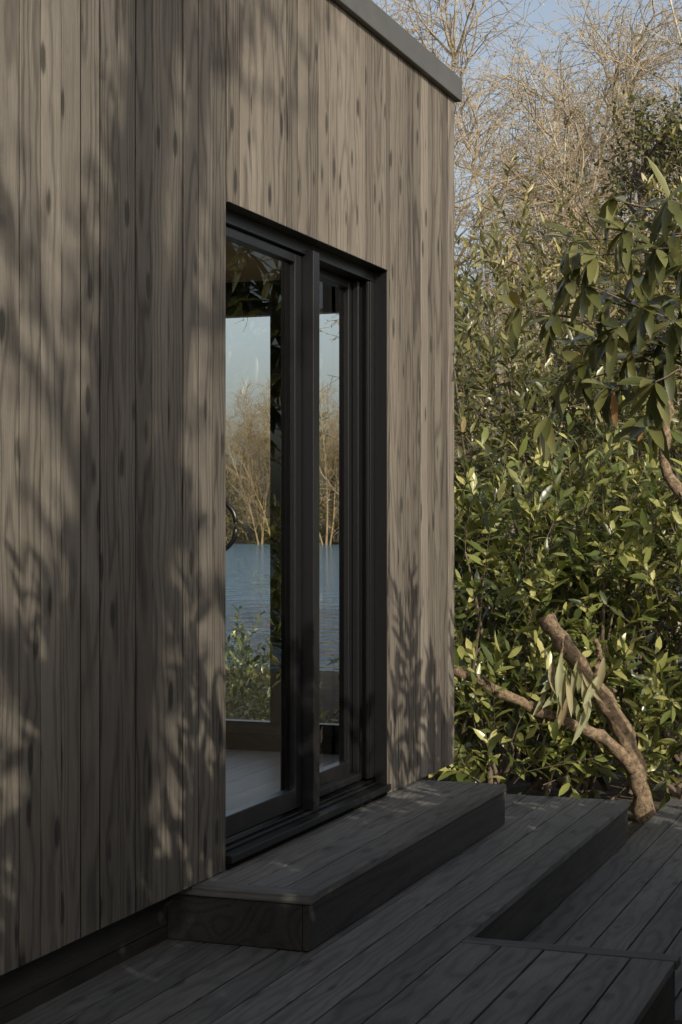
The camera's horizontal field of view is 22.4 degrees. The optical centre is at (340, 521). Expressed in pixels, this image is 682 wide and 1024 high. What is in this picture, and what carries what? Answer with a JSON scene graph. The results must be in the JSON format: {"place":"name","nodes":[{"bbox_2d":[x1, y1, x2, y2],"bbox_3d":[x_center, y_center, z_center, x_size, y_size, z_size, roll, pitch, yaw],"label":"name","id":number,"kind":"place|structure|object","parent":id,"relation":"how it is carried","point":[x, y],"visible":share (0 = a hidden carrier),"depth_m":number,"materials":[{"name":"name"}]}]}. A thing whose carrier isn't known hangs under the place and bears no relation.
{"place":"outdoors","nodes":[
{"label":"outdoors","id":0,"kind":"place"},
{"bbox_2d":[226,544,681,673],"bbox_3d":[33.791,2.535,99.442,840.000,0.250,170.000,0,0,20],"label":"lake","id":1,"kind":"structure","parent":0,"point":[248,578],"depth_m":55.26,"materials":[{"name":"blue liquid"}]},
{"bbox_2d":[226,500,681,838],"bbox_3d":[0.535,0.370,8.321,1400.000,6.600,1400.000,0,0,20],"label":"ground","id":2,"kind":"structure","parent":0,"point":[328,692],"depth_m":12.17,"materials":[{"name":"brown plant"}]},
{"bbox_2d":[0,0,461,1023],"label":"cabin","id":3,"kind":"object","parent":2,"relation":"on","point":[180,180],"visible":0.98,"depth_m":5.55,"materials":[{"name":"wood"}]},
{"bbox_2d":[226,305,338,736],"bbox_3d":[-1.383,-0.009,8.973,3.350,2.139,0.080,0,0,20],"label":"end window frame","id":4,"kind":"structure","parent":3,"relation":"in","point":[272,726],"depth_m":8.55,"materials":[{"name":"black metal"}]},
{"bbox_2d":[226,605,338,723],"bbox_3d":[-1.002,1.386,14.849,2.590,1.455,7.168,0,0,-26],"label":"waterside shrub","id":5,"kind":"object","parent":2,"relation":"on","point":[240,684],"visible":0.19,"depth_m":13.42,"materials":[{"name":"green plant"}]},
{"bbox_2d":[6,794,681,1023],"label":"timber deck","id":6,"kind":"structure","parent":2,"relation":"on","point":[547,910],"depth_m":5.40,"materials":[{"name":"grey wood"}]},
{"bbox_2d":[167,780,505,951],"bbox_3d":[0.089,1.268,6.650,0.503,0.178,2.455,0,0,20],"label":"entrance step","id":7,"kind":"object","parent":6,"relation":"on","point":[311,889],"visible":0.83,"depth_m":5.97,"materials":[{"name":"grey wood"}]},
{"bbox_2d":[226,369,678,544],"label":"distant trees","id":8,"kind":"object","parent":2,"relation":"on","point":[248,459],"visible":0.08,"depth_m":182.36,"materials":[{"name":"brown plant"}]},
{"bbox_2d":[235,0,681,666],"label":"birch tree","id":9,"kind":"object","parent":2,"relation":"on","point":[451,40],"visible":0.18,"depth_m":26.85,"materials":[{"name":"brown plant"}]},
{"bbox_2d":[326,387,681,809],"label":"laurel shrub","id":10,"kind":"object","parent":2,"relation":"on","point":[587,583],"visible":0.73,"depth_m":10.27,"materials":[{"name":"green plant"}]},
{"bbox_2d":[450,18,638,569],"bbox_3d":[3.647,-3.495,35.782,6.796,14.440,7.906,0,0,30],"label":"birch tree","id":11,"kind":"object","parent":2,"relation":"on","point":[498,123],"visible":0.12,"depth_m":34.89,"materials":[{"name":"brown plant"}]},
{"bbox_2d":[446,0,681,653],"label":"birch tree","id":12,"kind":"object","parent":2,"relation":"on","point":[550,133],"visible":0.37,"depth_m":24.26,"materials":[{"name":"brown plant"}]},
{"bbox_2d":[454,39,680,623],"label":"birch tree","id":13,"kind":"object","parent":2,"relation":"on","point":[564,166],"visible":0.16,"depth_m":24.08,"materials":[{"name":"brown plant"}]},
{"bbox_2d":[454,224,681,780],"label":"rhododendron thicket","id":14,"kind":"object","parent":2,"relation":"on","point":[528,402],"visible":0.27,"depth_m":12.28,"materials":[{"name":"green plant"}]},
{"bbox_2d":[454,117,681,707],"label":"cherry laurel","id":15,"kind":"object","parent":2,"relation":"on","point":[546,271],"visible":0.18,"depth_m":15.31,"materials":[{"name":"green plant"}]},
{"bbox_2d":[454,0,681,587],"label":"birch tree","id":16,"kind":"object","parent":2,"relation":"on","point":[594,30],"visible":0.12,"depth_m":29.18,"materials":[{"name":"brown plant"}]},
{"bbox_2d":[454,265,681,672],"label":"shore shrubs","id":17,"kind":"object","parent":2,"relation":"on","point":[602,288],"visible":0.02,"depth_m":21.09,"materials":[{"name":"green plant"}]},
{"bbox_2d":[454,613,681,822],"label":"trunk","id":18,"kind":"object","parent":2,"relation":"on","point":[626,754],"visible":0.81,"depth_m":9.74,"materials":[{"name":"brown plant"}]},
{"bbox_2d":[532,651,605,745],"bbox_3d":[1.263,0.982,9.481,0.308,0.523,0.297,0,0,-26],"label":"withered leaf cluster","id":19,"kind":"object","parent":18,"relation":"attached to","point":[561,684],"visible":0.98,"depth_m":9.48,"materials":[{"name":"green plant"}]},
{"bbox_2d":[486,20,681,689],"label":"evergreen tree","id":20,"kind":"object","parent":2,"relation":"on","point":[664,163],"visible":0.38,"depth_m":16.91,"materials":[{"name":"green plant"}]},
{"bbox_2d":[501,157,681,463],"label":"rhododendron bush","id":21,"kind":"object","parent":2,"relation":"on","point":[644,335],"visible":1,"depth_m":7.97,"materials":[{"name":"green plant"}]},
{"bbox_2d":[658,387,681,501],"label":"crooked tree trunk","id":22,"kind":"object","parent":2,"relation":"on","point":[672,481],"visible":0.52,"depth_m":9.88,"materials":[{"name":"brown plant"}]},
{"bbox_2d":[226,0,681,500],"label":"sky","id":23,"kind":"structure","parent":0,"point":[247,350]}
]}

